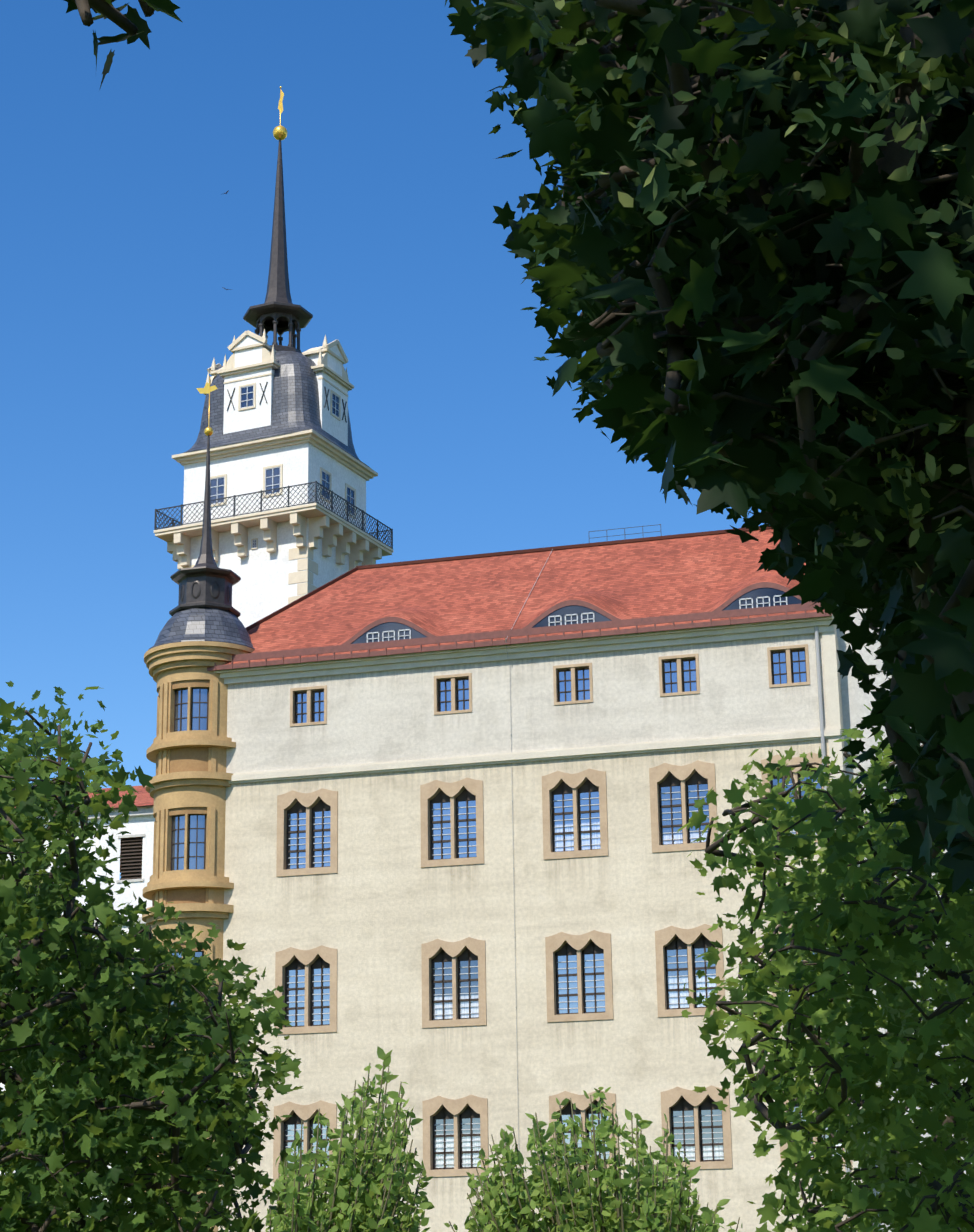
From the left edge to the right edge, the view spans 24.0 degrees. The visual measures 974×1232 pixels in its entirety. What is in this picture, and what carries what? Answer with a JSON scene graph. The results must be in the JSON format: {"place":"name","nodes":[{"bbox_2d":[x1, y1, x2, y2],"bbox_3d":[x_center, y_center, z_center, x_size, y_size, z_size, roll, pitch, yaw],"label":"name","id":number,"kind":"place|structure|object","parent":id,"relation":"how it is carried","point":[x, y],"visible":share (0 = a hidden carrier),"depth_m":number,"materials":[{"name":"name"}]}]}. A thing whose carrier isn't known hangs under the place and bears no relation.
{"place":"outdoors","nodes":[
{"label":"outdoors","id":0,"kind":"place"},
{"bbox_2d":[0,686,303,1231],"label":"maple tree","id":1,"kind":"object","parent":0,"point":[180,1059],"depth_m":12.96,"materials":[{"name":"green plant"}]},
{"bbox_2d":[0,813,213,1231],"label":"maple tree seeds","id":2,"kind":"object","parent":1,"relation":"on","point":[66,1203],"visible":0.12,"depth_m":13.10,"materials":[{"name":"green plant"}]},
{"bbox_2d":[0,681,292,1231],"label":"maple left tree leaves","id":3,"kind":"object","parent":1,"relation":"attached to","point":[193,975],"visible":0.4,"depth_m":12.96,"materials":[{"name":"green plant"}]},
{"bbox_2d":[183,442,365,627],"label":"tower shaft","id":4,"kind":"object","parent":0,"point":[261,588],"visible":0.11,"depth_m":103.12,"materials":[{"name":"white paint"}]},
{"bbox_2d":[184,347,368,466],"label":"tower roof","id":5,"kind":"structure","parent":4,"relation":"on","point":[295,405],"depth_m":104.79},
{"bbox_2d":[243,139,312,352],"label":"spire","id":6,"kind":"structure","parent":5,"relation":"on","point":[279,312],"depth_m":109.06,"materials":[{"name":"black metal"}]},
{"bbox_2d":[273,86,287,140],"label":"weather vane","id":7,"kind":"object","parent":6,"relation":"on","point":[280,132],"visible":0.94,"depth_m":111.49,"materials":[{"name":"gold metal"}]},
{"bbox_2d":[210,382,355,548],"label":"window frames","id":8,"kind":"structure","parent":4,"relation":"in","point":[278,465],"depth_m":104.39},
{"bbox_2d":[210,386,353,546],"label":"tower window glass","id":9,"kind":"object","parent":8,"relation":"in","point":[276,480],"depth_m":104.40,"materials":[{"name":"blue glass"}]},
{"bbox_2d":[210,385,354,547],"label":"window muntins","id":10,"kind":"object","parent":8,"relation":"in","point":[272,485],"visible":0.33,"depth_m":104.42,"materials":[{"name":"white wood"}]},
{"bbox_2d":[212,335,347,447],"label":"tower gable walls","id":11,"kind":"structure","parent":0,"point":[259,415],"depth_m":105.44,"materials":[{"name":"white paint"}]},
{"bbox_2d":[204,329,353,396],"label":"gables","id":12,"kind":"structure","parent":11,"relation":"on","point":[228,368],"depth_m":105.93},
{"bbox_2d":[227,382,346,422],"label":"tower anchors","id":13,"kind":"object","parent":11,"relation":"attached to","point":[266,400],"visible":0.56,"depth_m":105.45,"materials":[{"name":"black metal"}]},
{"bbox_2d":[0,0,763,879],"label":"sky","id":14,"kind":"structure","parent":0,"point":[121,237],"materials":[{"name":"blue"}]},
{"bbox_2d":[505,549,849,1217],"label":"wing conductor","id":15,"kind":"object","parent":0,"point":[819,683],"visible":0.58,"depth_m":65.59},
{"bbox_2d":[445,0,973,901],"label":"maple tree","id":16,"kind":"object","parent":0,"point":[919,698],"depth_m":5.36,"materials":[{"name":"green plant"}]},
{"bbox_2d":[449,0,973,895],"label":"maple leaves","id":17,"kind":"object","parent":16,"relation":"on","point":[889,204],"visible":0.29,"depth_m":5.38,"materials":[{"name":"green plant"}]},
{"bbox_2d":[513,0,973,591],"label":"maple tree seeds","id":18,"kind":"object","parent":16,"relation":"hanging from","point":[885,82],"visible":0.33,"depth_m":5.10,"materials":[{"name":"green plant"}]},
{"bbox_2d":[676,704,973,1231],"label":"maple tree","id":19,"kind":"object","parent":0,"point":[854,921],"depth_m":11.32,"materials":[{"name":"green plant"}]},
{"bbox_2d":[764,787,973,1220],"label":"maple tree seeds","id":20,"kind":"object","parent":19,"relation":"on","point":[902,1033],"visible":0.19,"depth_m":10.76,"materials":[{"name":"green plant"}]},
{"label":"ground","id":21,"kind":"structure","parent":0,"visible":0},
{"bbox_2d":[0,805,154,1216],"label":"wing wall","id":22,"kind":"structure","parent":21,"relation":"on","point":[140,825],"depth_m":86.43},
{"bbox_2d":[15,786,153,871],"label":"wing roof","id":23,"kind":"structure","parent":22,"relation":"on","point":[143,798],"depth_m":90.15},
{"bbox_2d":[36,806,152,926],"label":"wing trim","id":24,"kind":"structure","parent":22,"relation":"attached to","point":[144,811],"depth_m":86.56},
{"bbox_2d":[120,838,142,879],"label":"back wing louvres","id":25,"kind":"object","parent":22,"relation":"in","point":[131,860],"visible":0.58,"depth_m":86.45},
{"bbox_2d":[72,0,154,48],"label":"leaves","id":26,"kind":"object","parent":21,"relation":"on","point":[115,16],"depth_m":6.82,"materials":[{"name":"green plant"}]},
{"bbox_2d":[64,0,181,87],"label":"maple leaves","id":27,"kind":"object","parent":26,"relation":"attached to","point":[168,7],"visible":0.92,"depth_m":6.61,"materials":[{"name":"green plant"}]},
{"bbox_2d":[154,429,393,603],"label":"tower stonework","id":28,"kind":"object","parent":21,"relation":"on","point":[330,529],"visible":0.17,"depth_m":103.16,"materials":[{"name":"beige stone"}]},
{"bbox_2d":[154,481,392,548],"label":"tower railing","id":29,"kind":"object","parent":28,"relation":"on","point":[390,531],"visible":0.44,"depth_m":103.13,"materials":[{"name":"black metal"}]},
{"bbox_2d":[264,1046,434,1231],"bbox_3d":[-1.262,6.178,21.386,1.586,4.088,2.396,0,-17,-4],"label":"tree","id":30,"kind":"object","parent":21,"relation":"on","point":[311,1217],"visible":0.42,"depth_m":21.15,"materials":[{"name":"green plant"}]},
{"bbox_2d":[218,625,856,1231],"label":"wing wall","id":31,"kind":"structure","parent":21,"relation":"on","point":[380,915],"depth_m":66.56,"materials":[{"name":"beige paint"}]},
{"bbox_2d":[142,641,254,1231],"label":"turret","id":32,"kind":"object","parent":31,"relation":"attached to","point":[192,776],"visible":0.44,"depth_m":69.56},
{"bbox_2d":[164,688,208,1154],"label":"turret windows","id":33,"kind":"structure","parent":32,"relation":"in","point":[197,828],"depth_m":69.38,"materials":[{"name":"grey"}]},
{"bbox_2d":[148,607,254,649],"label":"turret roof","id":34,"kind":"structure","parent":32,"relation":"on","point":[206,624],"depth_m":71.12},
{"bbox_2d":[169,435,240,617],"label":"turret spire","id":35,"kind":"structure","parent":34,"relation":"on","point":[205,581],"depth_m":72.15,"materials":[{"name":"black metal"}]},
{"bbox_2d":[196,378,217,435],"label":"weather vane","id":36,"kind":"object","parent":35,"relation":"on","point":[207,389],"visible":0.92,"depth_m":74.63,"materials":[{"name":"gold metal"}]},
{"bbox_2d":[222,529,833,664],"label":"wing roof","id":37,"kind":"structure","parent":31,"relation":"on","point":[678,576],"depth_m":72.21,"materials":[{"name":"red tile"}]},
{"bbox_2d":[246,525,771,630],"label":"wing ridge tiles","id":38,"kind":"object","parent":37,"relation":"on","point":[295,602],"visible":0.54,"depth_m":75.33,"materials":[{"name":"brown tile"}]},
{"bbox_2d":[589,524,660,542],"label":"roof railing","id":39,"kind":"object","parent":38,"relation":"on","point":[624,530],"visible":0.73,"depth_m":75.00,"materials":[{"name":"grey metal"}]},
{"bbox_2d":[207,602,831,670],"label":"wing gutter","id":40,"kind":"object","parent":37,"relation":"attached to","point":[617,624],"visible":0.94,"depth_m":68.20,"materials":[{"name":"metal"}]},
{"bbox_2d":[351,587,800,643],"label":"dormer windows","id":41,"kind":"structure","parent":37,"relation":"in","point":[599,617],"depth_m":68.18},
{"bbox_2d":[342,582,812,644],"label":"eyebrow dormers","id":42,"kind":"object","parent":37,"relation":"on","point":[569,603],"visible":0.5,"depth_m":68.30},
{"bbox_2d":[367,595,787,642],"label":"wing dormer frames","id":43,"kind":"structure","parent":37,"relation":"in","point":[560,621],"depth_m":68.12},
{"bbox_2d":[227,636,844,1215],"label":"wing rain stains","id":44,"kind":"object","parent":31,"relation":"on","point":[555,862],"visible":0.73,"depth_m":66.98,"materials":[{"name":"grey paint"}]},
{"bbox_2d":[214,614,873,1224],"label":"wing trim","id":45,"kind":"structure","parent":31,"relation":"attached to","point":[834,728],"depth_m":67.51,"materials":[{"name":"beige paint"}]},
{"bbox_2d":[273,644,851,1181],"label":"windows","id":46,"kind":"structure","parent":31,"relation":"attached to","point":[553,944],"depth_m":66.26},
{"bbox_2d":[283,649,842,1169],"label":"window frames","id":47,"kind":"structure","parent":31,"relation":"in","point":[567,949],"depth_m":66.36,"materials":[{"name":"wood"}]},
{"bbox_2d":[285,782,827,1167],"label":"windows","id":48,"kind":"structure","parent":47,"relation":"attached to","point":[557,962],"depth_m":66.22,"materials":[{"name":"blue glass"}]},
{"bbox_2d":[444,1087,741,1231],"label":"tree","id":49,"kind":"object","parent":21,"relation":"on","point":[602,1228],"visible":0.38,"depth_m":21.97,"materials":[{"name":"green plant"}]},
{"bbox_2d":[837,605,971,1231],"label":"block wall","id":50,"kind":"structure","parent":21,"relation":"on","point":[855,699],"depth_m":65.98,"materials":[{"name":"white stucco"}]}
]}

